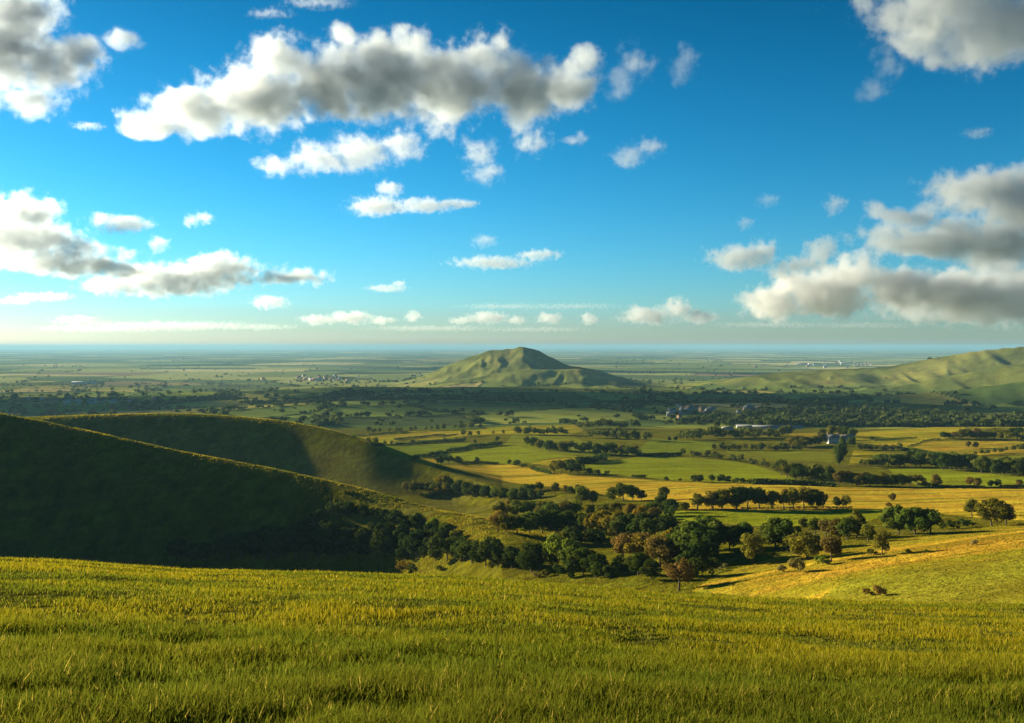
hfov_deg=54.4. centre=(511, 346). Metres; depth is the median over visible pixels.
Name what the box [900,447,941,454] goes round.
hedgerow
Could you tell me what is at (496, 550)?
tree
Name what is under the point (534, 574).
bush
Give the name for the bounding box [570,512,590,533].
tree
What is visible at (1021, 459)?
tree
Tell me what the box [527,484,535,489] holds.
bush
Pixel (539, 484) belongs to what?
bush
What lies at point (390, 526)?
tree
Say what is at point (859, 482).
tree
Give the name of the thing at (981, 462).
tree
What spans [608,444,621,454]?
tree
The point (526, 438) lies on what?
tree
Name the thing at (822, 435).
tree
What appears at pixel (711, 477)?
tree
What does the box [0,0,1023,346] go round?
sky
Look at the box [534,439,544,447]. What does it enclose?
tree
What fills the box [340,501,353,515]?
tree
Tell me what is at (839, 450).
tree
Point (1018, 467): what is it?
tree
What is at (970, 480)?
tree
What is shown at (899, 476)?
tree
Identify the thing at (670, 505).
tree
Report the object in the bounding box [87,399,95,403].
house
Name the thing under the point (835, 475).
tree
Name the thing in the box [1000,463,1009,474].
tree
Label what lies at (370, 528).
tree
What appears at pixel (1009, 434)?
tree
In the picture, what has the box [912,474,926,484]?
tree
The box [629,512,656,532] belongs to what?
tree
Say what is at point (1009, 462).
tree
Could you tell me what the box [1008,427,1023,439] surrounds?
tree
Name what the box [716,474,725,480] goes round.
bush
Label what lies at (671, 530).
tree
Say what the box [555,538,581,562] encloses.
tree
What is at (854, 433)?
tree
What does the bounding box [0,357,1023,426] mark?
distant woodland
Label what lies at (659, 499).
tree
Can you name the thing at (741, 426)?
shed
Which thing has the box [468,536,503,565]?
tree
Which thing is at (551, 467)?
tree
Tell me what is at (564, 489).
tree
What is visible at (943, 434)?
tree
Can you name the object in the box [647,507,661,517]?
tree
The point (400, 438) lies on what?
hedgerow
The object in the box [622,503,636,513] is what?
tree
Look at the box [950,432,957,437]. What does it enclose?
tree
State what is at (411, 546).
tree
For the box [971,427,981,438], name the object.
tree
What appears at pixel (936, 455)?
tree
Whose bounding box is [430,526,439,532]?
tree
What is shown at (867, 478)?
tree
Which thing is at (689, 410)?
house
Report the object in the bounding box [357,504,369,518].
tree
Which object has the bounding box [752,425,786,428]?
shed
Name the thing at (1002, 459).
tree
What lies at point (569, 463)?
tree
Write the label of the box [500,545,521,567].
tree
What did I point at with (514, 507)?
tree
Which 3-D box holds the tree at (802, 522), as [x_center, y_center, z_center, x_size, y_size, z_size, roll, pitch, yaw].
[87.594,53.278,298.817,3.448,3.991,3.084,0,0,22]
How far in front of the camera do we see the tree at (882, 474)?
514.37 m
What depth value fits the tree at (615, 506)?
370.14 m
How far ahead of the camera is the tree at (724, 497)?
374.73 m
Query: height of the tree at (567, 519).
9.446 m
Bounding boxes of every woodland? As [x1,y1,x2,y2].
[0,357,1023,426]
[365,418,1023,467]
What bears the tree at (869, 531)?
on the ground at (984, 379)
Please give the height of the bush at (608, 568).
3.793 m
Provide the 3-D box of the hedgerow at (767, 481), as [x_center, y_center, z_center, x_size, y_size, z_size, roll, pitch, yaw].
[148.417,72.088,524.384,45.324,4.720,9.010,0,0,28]
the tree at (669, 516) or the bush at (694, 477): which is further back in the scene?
the bush at (694, 477)
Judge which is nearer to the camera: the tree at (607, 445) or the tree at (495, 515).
the tree at (495, 515)
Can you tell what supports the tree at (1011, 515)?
on the ground at (984, 379)
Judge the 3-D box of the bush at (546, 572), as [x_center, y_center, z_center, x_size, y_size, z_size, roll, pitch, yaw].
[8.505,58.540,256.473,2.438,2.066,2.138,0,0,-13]
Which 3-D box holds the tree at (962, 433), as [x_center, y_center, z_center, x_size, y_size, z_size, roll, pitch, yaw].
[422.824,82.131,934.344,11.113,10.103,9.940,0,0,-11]
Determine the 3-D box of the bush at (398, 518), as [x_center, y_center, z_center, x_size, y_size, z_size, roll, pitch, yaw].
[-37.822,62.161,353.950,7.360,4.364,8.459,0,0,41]
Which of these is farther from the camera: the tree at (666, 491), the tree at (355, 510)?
the tree at (666, 491)
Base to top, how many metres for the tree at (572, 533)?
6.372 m
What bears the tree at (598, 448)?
on the ground at (984, 379)
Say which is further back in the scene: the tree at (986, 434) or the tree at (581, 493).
the tree at (986, 434)
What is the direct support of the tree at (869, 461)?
on the ground at (984, 379)
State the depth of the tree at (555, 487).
504.12 m
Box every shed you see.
[721,426,733,429]
[736,425,751,427]
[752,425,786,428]
[790,425,802,428]
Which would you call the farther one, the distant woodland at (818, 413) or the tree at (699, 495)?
the distant woodland at (818, 413)
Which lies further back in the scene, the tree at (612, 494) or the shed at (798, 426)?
the shed at (798, 426)
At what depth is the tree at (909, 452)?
683.99 m
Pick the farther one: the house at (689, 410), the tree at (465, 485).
the house at (689, 410)
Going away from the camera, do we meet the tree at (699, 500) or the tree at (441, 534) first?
the tree at (441, 534)
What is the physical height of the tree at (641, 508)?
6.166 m
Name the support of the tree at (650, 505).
on the ground at (984, 379)
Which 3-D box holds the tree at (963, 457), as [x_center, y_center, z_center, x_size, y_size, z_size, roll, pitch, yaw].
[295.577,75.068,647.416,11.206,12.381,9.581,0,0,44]
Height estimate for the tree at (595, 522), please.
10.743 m
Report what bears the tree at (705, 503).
on the ground at (984, 379)
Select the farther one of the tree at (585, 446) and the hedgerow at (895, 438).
the hedgerow at (895, 438)
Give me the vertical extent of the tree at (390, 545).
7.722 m
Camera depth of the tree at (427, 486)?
573.65 m
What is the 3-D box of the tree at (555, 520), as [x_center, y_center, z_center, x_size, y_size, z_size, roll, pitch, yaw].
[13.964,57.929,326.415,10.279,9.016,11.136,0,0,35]
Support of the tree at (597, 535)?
on the ground at (984, 379)
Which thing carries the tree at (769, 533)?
on the ground at (984, 379)
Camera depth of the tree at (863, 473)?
519.25 m
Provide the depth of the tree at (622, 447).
786.26 m
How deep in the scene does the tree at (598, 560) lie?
240.39 m
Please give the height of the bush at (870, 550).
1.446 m
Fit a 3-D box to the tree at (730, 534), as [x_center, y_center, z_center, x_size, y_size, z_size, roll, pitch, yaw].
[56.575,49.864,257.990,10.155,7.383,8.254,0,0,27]
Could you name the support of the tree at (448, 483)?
on the ground at (984, 379)
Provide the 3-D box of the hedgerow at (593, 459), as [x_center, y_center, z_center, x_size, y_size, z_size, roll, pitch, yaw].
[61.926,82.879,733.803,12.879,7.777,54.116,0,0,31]
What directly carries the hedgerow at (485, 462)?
on the ground at (984, 379)
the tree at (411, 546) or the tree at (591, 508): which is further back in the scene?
the tree at (591, 508)
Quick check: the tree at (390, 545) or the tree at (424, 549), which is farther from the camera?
the tree at (390, 545)
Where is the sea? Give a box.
[266,347,1015,349]
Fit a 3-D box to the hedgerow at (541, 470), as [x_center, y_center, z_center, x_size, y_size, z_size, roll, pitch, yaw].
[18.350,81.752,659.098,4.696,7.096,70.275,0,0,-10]
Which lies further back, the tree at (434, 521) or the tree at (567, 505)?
the tree at (567, 505)
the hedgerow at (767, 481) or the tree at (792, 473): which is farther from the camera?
the tree at (792, 473)
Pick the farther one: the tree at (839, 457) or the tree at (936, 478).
the tree at (839, 457)
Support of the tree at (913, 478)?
on the ground at (984, 379)
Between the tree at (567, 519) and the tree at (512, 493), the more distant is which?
the tree at (512, 493)
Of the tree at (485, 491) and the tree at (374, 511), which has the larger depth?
the tree at (485, 491)
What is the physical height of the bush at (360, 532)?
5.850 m
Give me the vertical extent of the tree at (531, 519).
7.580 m
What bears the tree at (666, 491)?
on the ground at (984, 379)
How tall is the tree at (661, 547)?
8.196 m
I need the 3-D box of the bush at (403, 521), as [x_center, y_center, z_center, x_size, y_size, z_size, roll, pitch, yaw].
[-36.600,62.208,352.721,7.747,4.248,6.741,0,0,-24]
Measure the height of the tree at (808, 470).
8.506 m
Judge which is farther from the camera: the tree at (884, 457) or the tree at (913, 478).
the tree at (884, 457)
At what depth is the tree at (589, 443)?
808.31 m
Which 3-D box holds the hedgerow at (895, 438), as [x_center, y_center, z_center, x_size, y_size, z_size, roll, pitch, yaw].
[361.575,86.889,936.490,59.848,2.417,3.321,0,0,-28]
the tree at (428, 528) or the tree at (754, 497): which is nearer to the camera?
the tree at (428, 528)
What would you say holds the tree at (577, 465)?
on the ground at (984, 379)
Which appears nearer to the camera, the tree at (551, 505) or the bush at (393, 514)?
the bush at (393, 514)
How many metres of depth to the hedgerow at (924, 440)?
920.77 m
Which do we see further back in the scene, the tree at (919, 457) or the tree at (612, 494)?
the tree at (919, 457)
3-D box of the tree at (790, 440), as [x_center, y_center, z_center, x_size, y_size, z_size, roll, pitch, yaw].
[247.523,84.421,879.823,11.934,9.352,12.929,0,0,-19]
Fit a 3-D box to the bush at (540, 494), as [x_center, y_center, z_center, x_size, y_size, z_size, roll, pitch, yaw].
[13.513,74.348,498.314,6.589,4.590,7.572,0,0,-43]
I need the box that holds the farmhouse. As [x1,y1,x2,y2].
[825,433,839,443]
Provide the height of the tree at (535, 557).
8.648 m
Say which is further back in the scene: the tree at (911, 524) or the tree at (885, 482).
the tree at (885, 482)
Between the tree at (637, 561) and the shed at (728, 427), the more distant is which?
the shed at (728, 427)
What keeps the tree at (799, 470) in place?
on the ground at (984, 379)
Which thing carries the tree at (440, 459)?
on the ground at (984, 379)
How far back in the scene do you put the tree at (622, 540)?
259.06 m
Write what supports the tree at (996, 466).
on the ground at (984, 379)
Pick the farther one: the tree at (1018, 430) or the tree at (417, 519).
the tree at (1018, 430)
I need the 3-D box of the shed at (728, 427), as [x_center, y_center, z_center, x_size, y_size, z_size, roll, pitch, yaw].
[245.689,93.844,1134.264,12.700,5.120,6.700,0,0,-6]
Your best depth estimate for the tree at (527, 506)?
398.16 m
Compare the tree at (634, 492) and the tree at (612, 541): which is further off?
the tree at (634, 492)
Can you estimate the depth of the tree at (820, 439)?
882.79 m
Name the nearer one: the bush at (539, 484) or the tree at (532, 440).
the bush at (539, 484)
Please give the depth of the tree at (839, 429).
987.82 m
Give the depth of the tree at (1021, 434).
903.91 m
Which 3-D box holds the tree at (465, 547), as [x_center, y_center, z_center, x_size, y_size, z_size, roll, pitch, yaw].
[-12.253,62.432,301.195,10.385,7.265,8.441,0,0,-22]
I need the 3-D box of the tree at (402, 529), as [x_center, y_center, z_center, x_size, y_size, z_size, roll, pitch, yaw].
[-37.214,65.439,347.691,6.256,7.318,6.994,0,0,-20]
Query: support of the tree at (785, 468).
on the ground at (984, 379)
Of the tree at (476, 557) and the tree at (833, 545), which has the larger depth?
the tree at (476, 557)
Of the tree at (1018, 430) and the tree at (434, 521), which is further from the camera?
the tree at (1018, 430)
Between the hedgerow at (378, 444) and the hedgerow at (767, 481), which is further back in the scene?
the hedgerow at (378, 444)
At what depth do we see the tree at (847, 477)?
519.80 m
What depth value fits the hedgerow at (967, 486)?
499.77 m
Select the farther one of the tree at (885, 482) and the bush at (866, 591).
the tree at (885, 482)
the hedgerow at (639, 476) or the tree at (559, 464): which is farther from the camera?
the tree at (559, 464)
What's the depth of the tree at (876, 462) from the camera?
679.33 m
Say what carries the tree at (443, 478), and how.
on the ground at (984, 379)
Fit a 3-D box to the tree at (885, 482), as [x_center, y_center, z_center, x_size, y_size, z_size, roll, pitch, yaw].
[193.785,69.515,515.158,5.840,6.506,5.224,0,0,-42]
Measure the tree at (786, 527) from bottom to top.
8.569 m
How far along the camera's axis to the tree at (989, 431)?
929.67 m
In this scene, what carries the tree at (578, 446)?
on the ground at (984, 379)
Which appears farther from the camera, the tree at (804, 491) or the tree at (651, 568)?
the tree at (804, 491)
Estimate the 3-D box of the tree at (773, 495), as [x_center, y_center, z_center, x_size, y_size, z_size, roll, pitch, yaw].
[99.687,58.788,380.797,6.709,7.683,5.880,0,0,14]
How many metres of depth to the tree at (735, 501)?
374.34 m
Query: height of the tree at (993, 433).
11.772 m
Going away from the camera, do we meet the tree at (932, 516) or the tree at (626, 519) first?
the tree at (932, 516)
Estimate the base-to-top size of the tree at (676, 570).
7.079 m
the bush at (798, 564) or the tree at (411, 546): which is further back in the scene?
the tree at (411, 546)
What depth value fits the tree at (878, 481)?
512.92 m
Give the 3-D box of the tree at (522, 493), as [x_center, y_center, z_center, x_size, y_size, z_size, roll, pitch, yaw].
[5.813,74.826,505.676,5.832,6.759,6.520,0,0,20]
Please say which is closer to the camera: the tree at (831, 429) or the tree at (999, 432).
the tree at (999, 432)
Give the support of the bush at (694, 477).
on the ground at (984, 379)
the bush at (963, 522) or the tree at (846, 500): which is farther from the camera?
the tree at (846, 500)
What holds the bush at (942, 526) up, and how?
on the ground at (984, 379)
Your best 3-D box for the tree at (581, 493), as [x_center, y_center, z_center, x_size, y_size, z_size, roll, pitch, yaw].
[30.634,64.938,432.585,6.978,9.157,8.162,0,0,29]
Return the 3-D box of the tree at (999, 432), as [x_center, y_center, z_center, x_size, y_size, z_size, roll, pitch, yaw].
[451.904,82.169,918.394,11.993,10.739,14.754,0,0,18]
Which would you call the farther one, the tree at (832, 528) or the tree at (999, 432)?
the tree at (999, 432)
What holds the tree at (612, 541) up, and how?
on the ground at (984, 379)
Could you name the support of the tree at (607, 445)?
on the ground at (984, 379)
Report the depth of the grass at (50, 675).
12.04 m
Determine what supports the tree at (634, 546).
on the ground at (984, 379)
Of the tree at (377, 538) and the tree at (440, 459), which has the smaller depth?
the tree at (377, 538)
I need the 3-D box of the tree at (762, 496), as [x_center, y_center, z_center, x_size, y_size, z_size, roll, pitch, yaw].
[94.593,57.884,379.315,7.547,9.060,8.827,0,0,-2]
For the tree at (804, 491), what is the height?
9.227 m
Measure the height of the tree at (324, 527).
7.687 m
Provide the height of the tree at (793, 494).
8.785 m
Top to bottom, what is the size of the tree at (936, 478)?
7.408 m
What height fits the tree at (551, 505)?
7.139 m
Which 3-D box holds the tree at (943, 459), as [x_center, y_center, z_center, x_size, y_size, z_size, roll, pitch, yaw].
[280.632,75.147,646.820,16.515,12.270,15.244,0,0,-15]
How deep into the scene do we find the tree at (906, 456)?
682.65 m
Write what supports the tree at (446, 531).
on the ground at (984, 379)
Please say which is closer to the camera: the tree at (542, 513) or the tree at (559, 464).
the tree at (542, 513)
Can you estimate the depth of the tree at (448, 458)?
720.05 m
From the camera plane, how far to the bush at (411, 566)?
333.76 m
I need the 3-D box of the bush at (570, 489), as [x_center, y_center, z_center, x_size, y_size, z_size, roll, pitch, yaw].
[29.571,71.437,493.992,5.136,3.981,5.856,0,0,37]
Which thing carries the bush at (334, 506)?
on the ground at (984, 379)
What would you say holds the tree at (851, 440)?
on the ground at (984, 379)
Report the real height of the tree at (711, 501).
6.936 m
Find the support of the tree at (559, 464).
on the ground at (984, 379)
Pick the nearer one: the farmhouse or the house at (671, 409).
the farmhouse
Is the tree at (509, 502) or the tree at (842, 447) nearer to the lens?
the tree at (509, 502)
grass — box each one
[0,556,1023,722]
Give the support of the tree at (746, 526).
on the ground at (984, 379)
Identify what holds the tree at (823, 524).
on the ground at (984, 379)
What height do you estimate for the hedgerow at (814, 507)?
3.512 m
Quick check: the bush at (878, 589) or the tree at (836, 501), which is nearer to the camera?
the bush at (878, 589)
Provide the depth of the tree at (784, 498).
378.38 m
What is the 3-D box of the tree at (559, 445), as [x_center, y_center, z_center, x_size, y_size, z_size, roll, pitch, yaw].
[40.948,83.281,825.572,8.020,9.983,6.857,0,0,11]
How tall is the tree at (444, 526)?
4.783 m
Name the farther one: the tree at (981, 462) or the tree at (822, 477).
the tree at (981, 462)
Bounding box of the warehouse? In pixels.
[71,381,96,383]
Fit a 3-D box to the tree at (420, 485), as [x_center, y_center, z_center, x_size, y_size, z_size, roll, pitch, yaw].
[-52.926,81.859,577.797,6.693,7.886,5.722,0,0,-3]
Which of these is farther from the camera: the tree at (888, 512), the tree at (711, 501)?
the tree at (711, 501)
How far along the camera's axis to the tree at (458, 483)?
558.64 m
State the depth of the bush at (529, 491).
501.10 m
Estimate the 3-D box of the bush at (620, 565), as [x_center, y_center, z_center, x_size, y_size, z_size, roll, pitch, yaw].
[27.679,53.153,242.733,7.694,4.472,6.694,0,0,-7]
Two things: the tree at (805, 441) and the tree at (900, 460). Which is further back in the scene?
the tree at (805, 441)
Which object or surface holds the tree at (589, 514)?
on the ground at (984, 379)
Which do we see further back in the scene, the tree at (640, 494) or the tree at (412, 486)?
the tree at (412, 486)
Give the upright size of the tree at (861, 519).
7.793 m
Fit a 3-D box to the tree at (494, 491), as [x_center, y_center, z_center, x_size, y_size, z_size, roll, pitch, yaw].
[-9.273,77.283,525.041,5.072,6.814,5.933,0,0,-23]
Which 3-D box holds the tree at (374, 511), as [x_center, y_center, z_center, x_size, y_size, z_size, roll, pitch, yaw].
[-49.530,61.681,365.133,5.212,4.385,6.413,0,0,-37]
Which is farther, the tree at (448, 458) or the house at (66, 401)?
the house at (66, 401)
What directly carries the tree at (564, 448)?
on the ground at (984, 379)
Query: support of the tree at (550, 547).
on the ground at (984, 379)
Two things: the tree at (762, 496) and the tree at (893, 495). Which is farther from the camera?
the tree at (893, 495)
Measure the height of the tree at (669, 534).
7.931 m
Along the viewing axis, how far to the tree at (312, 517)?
375.19 m
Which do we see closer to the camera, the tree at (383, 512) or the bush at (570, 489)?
the tree at (383, 512)
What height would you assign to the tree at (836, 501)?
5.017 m
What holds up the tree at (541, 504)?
on the ground at (984, 379)
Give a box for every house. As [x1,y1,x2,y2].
[63,399,70,403]
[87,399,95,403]
[668,408,675,413]
[684,408,691,413]
[698,406,706,411]
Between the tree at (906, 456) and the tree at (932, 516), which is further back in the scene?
the tree at (906, 456)
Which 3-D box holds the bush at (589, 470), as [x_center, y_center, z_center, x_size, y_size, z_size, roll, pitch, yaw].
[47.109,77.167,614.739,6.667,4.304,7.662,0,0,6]
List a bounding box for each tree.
[305,512,322,525]
[310,520,339,538]
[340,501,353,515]
[352,505,367,515]
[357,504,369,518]
[366,522,375,538]
[369,527,389,558]
[370,508,381,519]
[374,522,395,532]
[378,509,390,518]
[379,535,398,556]
[395,539,410,559]
[396,523,411,539]
[401,482,410,492]
[402,529,424,557]
[408,481,416,492]
[409,512,426,529]
[416,481,424,489]
[418,537,438,558]
[424,481,433,493]
[424,524,433,536]
[425,517,438,527]
[427,533,466,560]
[429,481,441,494]
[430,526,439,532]
[433,474,453,494]
[434,456,445,462]
[434,527,452,536]
[436,531,447,539]
[437,523,448,530]
[442,455,455,463]
[442,480,457,494]
[449,529,460,536]
[450,479,462,495]
[450,538,468,561]
[453,456,462,462]
[455,539,481,563]
[461,481,473,496]
[468,483,481,497]
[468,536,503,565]
[477,540,506,567]
[479,485,489,497]
[487,510,506,530]
[490,487,499,498]
[491,501,511,514]
[497,487,509,498]
[498,514,512,532]
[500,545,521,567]
[504,499,514,513]
[506,488,518,499]
[506,500,524,515]
[510,515,525,532]
[512,512,545,532]
[515,541,546,571]
[517,487,527,498]
[518,500,540,511]
[523,436,530,445]
[526,437,537,445]
[532,508,551,533]
[533,500,546,511]
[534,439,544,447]
[541,501,559,511]
[541,533,564,569]
[542,509,562,533]
[543,440,556,450]
[548,460,556,472]
[550,482,559,493]
[551,459,568,473]
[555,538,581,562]
[556,510,576,536]
[557,441,565,451]
[559,499,575,514]
[561,443,568,451]
[562,485,567,493]
[564,458,574,473]
[565,440,577,450]
[566,547,598,575]
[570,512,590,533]
[572,461,584,473]
[572,500,583,512]
[573,444,584,450]
[574,485,588,504]
[580,442,589,453]
[582,509,615,540]
[583,512,595,539]
[585,504,594,513]
[586,490,598,503]
[586,553,609,577]
[587,441,592,452]
[591,443,603,453]
[594,503,610,511]
[600,442,614,453]
[601,510,624,536]
[605,487,616,500]
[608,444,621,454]
[608,501,623,511]
[610,513,638,535]
[610,533,628,554]
[612,482,634,500]
[612,532,650,553]
[616,444,626,454]
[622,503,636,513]
[623,533,664,559]
[624,445,632,454]
[625,552,650,575]
[626,486,639,499]
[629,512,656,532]
[631,445,640,455]
[632,505,646,513]
[635,489,646,499]
[638,513,674,536]
[639,558,661,579]
[644,501,661,513]
[644,535,678,565]
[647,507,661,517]
[654,495,666,509]
[657,486,669,497]
[659,513,678,532]
[661,527,674,558]
[661,558,694,590]
[662,498,679,515]
[665,532,682,557]
[670,520,709,550]
[670,541,682,555]
[674,526,715,531]
[675,550,696,567]
[685,528,720,559]
[689,495,706,509]
[692,493,701,505]
[694,513,715,525]
[703,490,719,507]
[706,492,718,508]
[708,474,714,480]
[708,519,730,545]
[716,488,731,508]
[717,524,748,550]
[727,486,750,508]
[734,521,753,544]
[738,486,759,508]
[739,531,765,563]
[752,487,769,508]
[758,517,790,550]
[765,490,779,505]
[773,518,801,550]
[774,459,787,474]
[775,463,790,477]
[777,488,789,509]
[783,530,825,559]
[785,437,796,444]
[787,487,804,508]
[789,462,802,478]
[793,465,809,478]
[794,486,813,506]
[798,517,808,529]
[799,436,809,447]
[803,466,820,479]
[803,488,827,508]
[808,437,813,444]
[808,463,822,480]
[808,518,820,533]
[814,436,822,445]
[815,470,826,480]
[817,428,826,433]
[817,433,826,440]
[817,518,832,536]
[819,534,842,559]
[824,465,833,480]
[825,425,836,433]
[826,518,842,538]
[832,471,845,485]
[833,443,847,453]
[833,470,853,484]
[833,496,840,505]
[835,426,842,433]
[835,449,843,460]
[835,517,858,539]
[836,452,842,464]
[840,495,851,508]
[841,426,849,434]
[847,428,857,435]
[847,436,855,445]
[847,510,867,538]
[852,475,864,486]
[858,471,870,485]
[860,523,876,541]
[861,474,879,485]
[863,459,874,464]
[872,453,886,465]
[872,457,879,464]
[872,474,882,485]
[872,530,891,554]
[879,453,895,465]
[879,472,887,485]
[879,504,912,533]
[882,475,889,485]
[885,474,896,486]
[886,457,898,466]
[888,493,895,499]
[894,453,905,466]
[894,473,909,486]
[894,506,940,534]
[903,453,909,466]
[904,450,917,465]
[904,475,917,485]
[910,451,929,467]
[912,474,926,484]
[917,508,943,533]
[927,452,939,467]
[929,453,957,469]
[930,474,942,483]
[939,431,948,436]
[948,452,961,469]
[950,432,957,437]
[956,429,968,438]
[959,452,970,469]
[961,453,977,470]
[963,499,977,516]
[966,476,973,484]
[967,430,975,438]
[969,459,979,471]
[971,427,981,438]
[972,455,989,472]
[973,498,1012,525]
[974,477,982,484]
[982,429,996,438]
[982,432,989,439]
[987,480,994,485]
[989,459,1003,474]
[990,428,996,439]
[994,430,1007,436]
[994,479,1001,485]
[999,456,1011,473]
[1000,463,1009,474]
[1003,458,1022,474]
[1004,431,1015,440]
[1004,505,1016,523]
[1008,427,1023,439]
[1011,462,1023,475]
[1014,457,1023,474]
[1015,479,1022,485]
[1017,432,1023,439]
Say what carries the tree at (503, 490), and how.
on the ground at (984, 379)
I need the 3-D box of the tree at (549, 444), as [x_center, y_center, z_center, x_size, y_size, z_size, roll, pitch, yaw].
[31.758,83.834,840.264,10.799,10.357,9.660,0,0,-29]
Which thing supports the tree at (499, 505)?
on the ground at (984, 379)
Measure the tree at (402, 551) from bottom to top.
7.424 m
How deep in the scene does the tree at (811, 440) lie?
880.41 m
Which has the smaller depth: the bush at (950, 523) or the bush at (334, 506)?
the bush at (950, 523)
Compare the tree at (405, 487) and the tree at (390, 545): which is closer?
the tree at (390, 545)
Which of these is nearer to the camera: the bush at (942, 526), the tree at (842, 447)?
the bush at (942, 526)
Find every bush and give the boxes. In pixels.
[326,501,344,514]
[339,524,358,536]
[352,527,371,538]
[383,509,403,522]
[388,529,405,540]
[395,560,411,569]
[396,514,411,524]
[399,515,414,525]
[406,563,415,570]
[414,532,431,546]
[513,459,520,465]
[518,483,529,489]
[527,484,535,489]
[527,488,537,498]
[530,490,543,498]
[532,571,541,576]
[535,481,543,489]
[540,569,549,575]
[552,560,579,577]
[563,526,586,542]
[567,486,575,492]
[583,468,592,473]
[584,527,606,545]
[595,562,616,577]
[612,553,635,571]
[680,502,689,509]
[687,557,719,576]
[690,475,702,481]
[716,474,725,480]
[722,475,730,481]
[776,564,786,571]
[787,558,805,571]
[814,554,831,564]
[862,588,873,594]
[866,548,878,553]
[873,585,886,595]
[939,523,947,528]
[946,519,959,527]
[958,518,968,526]
[965,519,976,525]
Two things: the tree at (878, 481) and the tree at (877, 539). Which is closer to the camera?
the tree at (877, 539)
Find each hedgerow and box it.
[352,431,407,436]
[370,438,466,446]
[394,434,456,439]
[411,441,502,459]
[460,460,498,464]
[529,467,553,473]
[574,453,610,463]
[631,474,647,477]
[635,451,683,455]
[674,506,852,510]
[750,478,836,486]
[868,420,932,426]
[874,436,916,440]
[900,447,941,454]
[908,438,939,446]
[917,483,1023,487]
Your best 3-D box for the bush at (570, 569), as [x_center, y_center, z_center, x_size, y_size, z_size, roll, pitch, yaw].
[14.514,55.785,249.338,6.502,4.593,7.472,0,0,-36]
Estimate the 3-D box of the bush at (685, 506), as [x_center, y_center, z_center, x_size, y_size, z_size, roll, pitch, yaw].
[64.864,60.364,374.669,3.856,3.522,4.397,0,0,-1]
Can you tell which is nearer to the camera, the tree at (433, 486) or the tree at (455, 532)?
the tree at (455, 532)
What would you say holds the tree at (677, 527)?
on the ground at (984, 379)
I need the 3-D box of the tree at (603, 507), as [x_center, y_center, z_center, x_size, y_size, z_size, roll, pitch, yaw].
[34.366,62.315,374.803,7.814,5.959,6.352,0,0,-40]
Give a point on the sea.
(696, 348)
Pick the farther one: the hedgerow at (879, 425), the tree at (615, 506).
the hedgerow at (879, 425)
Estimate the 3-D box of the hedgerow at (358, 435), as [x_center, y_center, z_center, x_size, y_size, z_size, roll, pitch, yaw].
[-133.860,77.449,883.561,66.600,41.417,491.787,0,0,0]
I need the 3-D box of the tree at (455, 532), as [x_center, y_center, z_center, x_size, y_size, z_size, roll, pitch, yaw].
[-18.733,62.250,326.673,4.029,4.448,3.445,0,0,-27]
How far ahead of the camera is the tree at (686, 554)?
225.14 m
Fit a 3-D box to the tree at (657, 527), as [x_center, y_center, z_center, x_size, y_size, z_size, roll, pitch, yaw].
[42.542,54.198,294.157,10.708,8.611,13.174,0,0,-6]
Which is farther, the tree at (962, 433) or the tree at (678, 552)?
the tree at (962, 433)
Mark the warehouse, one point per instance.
(82, 382)
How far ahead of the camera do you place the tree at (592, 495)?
430.59 m
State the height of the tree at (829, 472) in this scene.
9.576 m
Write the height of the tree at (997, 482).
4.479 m
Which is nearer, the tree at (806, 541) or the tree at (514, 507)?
the tree at (806, 541)
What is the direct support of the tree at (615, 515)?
on the ground at (984, 379)
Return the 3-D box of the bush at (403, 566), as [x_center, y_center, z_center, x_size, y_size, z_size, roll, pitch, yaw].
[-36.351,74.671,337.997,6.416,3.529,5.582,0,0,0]
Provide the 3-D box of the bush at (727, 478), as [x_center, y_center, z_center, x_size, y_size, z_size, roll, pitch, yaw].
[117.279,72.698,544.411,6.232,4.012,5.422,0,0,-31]
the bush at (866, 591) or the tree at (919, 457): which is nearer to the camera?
the bush at (866, 591)
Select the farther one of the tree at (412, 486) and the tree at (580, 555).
the tree at (412, 486)
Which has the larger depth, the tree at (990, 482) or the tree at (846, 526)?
the tree at (990, 482)
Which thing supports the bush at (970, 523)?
on the ground at (984, 379)
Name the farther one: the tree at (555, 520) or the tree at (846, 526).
the tree at (555, 520)
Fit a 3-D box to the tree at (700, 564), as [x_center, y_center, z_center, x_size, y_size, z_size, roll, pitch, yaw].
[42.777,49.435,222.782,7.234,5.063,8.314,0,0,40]
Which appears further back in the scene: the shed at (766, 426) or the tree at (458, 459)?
the shed at (766, 426)
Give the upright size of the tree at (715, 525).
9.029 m
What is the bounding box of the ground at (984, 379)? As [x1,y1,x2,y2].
[0,347,1023,722]
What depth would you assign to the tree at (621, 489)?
445.13 m
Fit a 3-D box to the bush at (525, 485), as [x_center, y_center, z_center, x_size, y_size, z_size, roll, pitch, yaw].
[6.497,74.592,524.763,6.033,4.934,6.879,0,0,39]
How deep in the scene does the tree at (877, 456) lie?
687.55 m
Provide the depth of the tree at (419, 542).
333.31 m
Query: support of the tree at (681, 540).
on the ground at (984, 379)
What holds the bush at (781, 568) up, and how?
on the ground at (984, 379)
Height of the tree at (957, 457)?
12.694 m
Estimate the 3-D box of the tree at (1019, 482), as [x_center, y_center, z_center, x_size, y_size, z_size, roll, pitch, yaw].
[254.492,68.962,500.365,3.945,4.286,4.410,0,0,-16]
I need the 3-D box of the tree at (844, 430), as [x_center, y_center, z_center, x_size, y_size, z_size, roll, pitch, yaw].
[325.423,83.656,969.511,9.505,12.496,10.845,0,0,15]

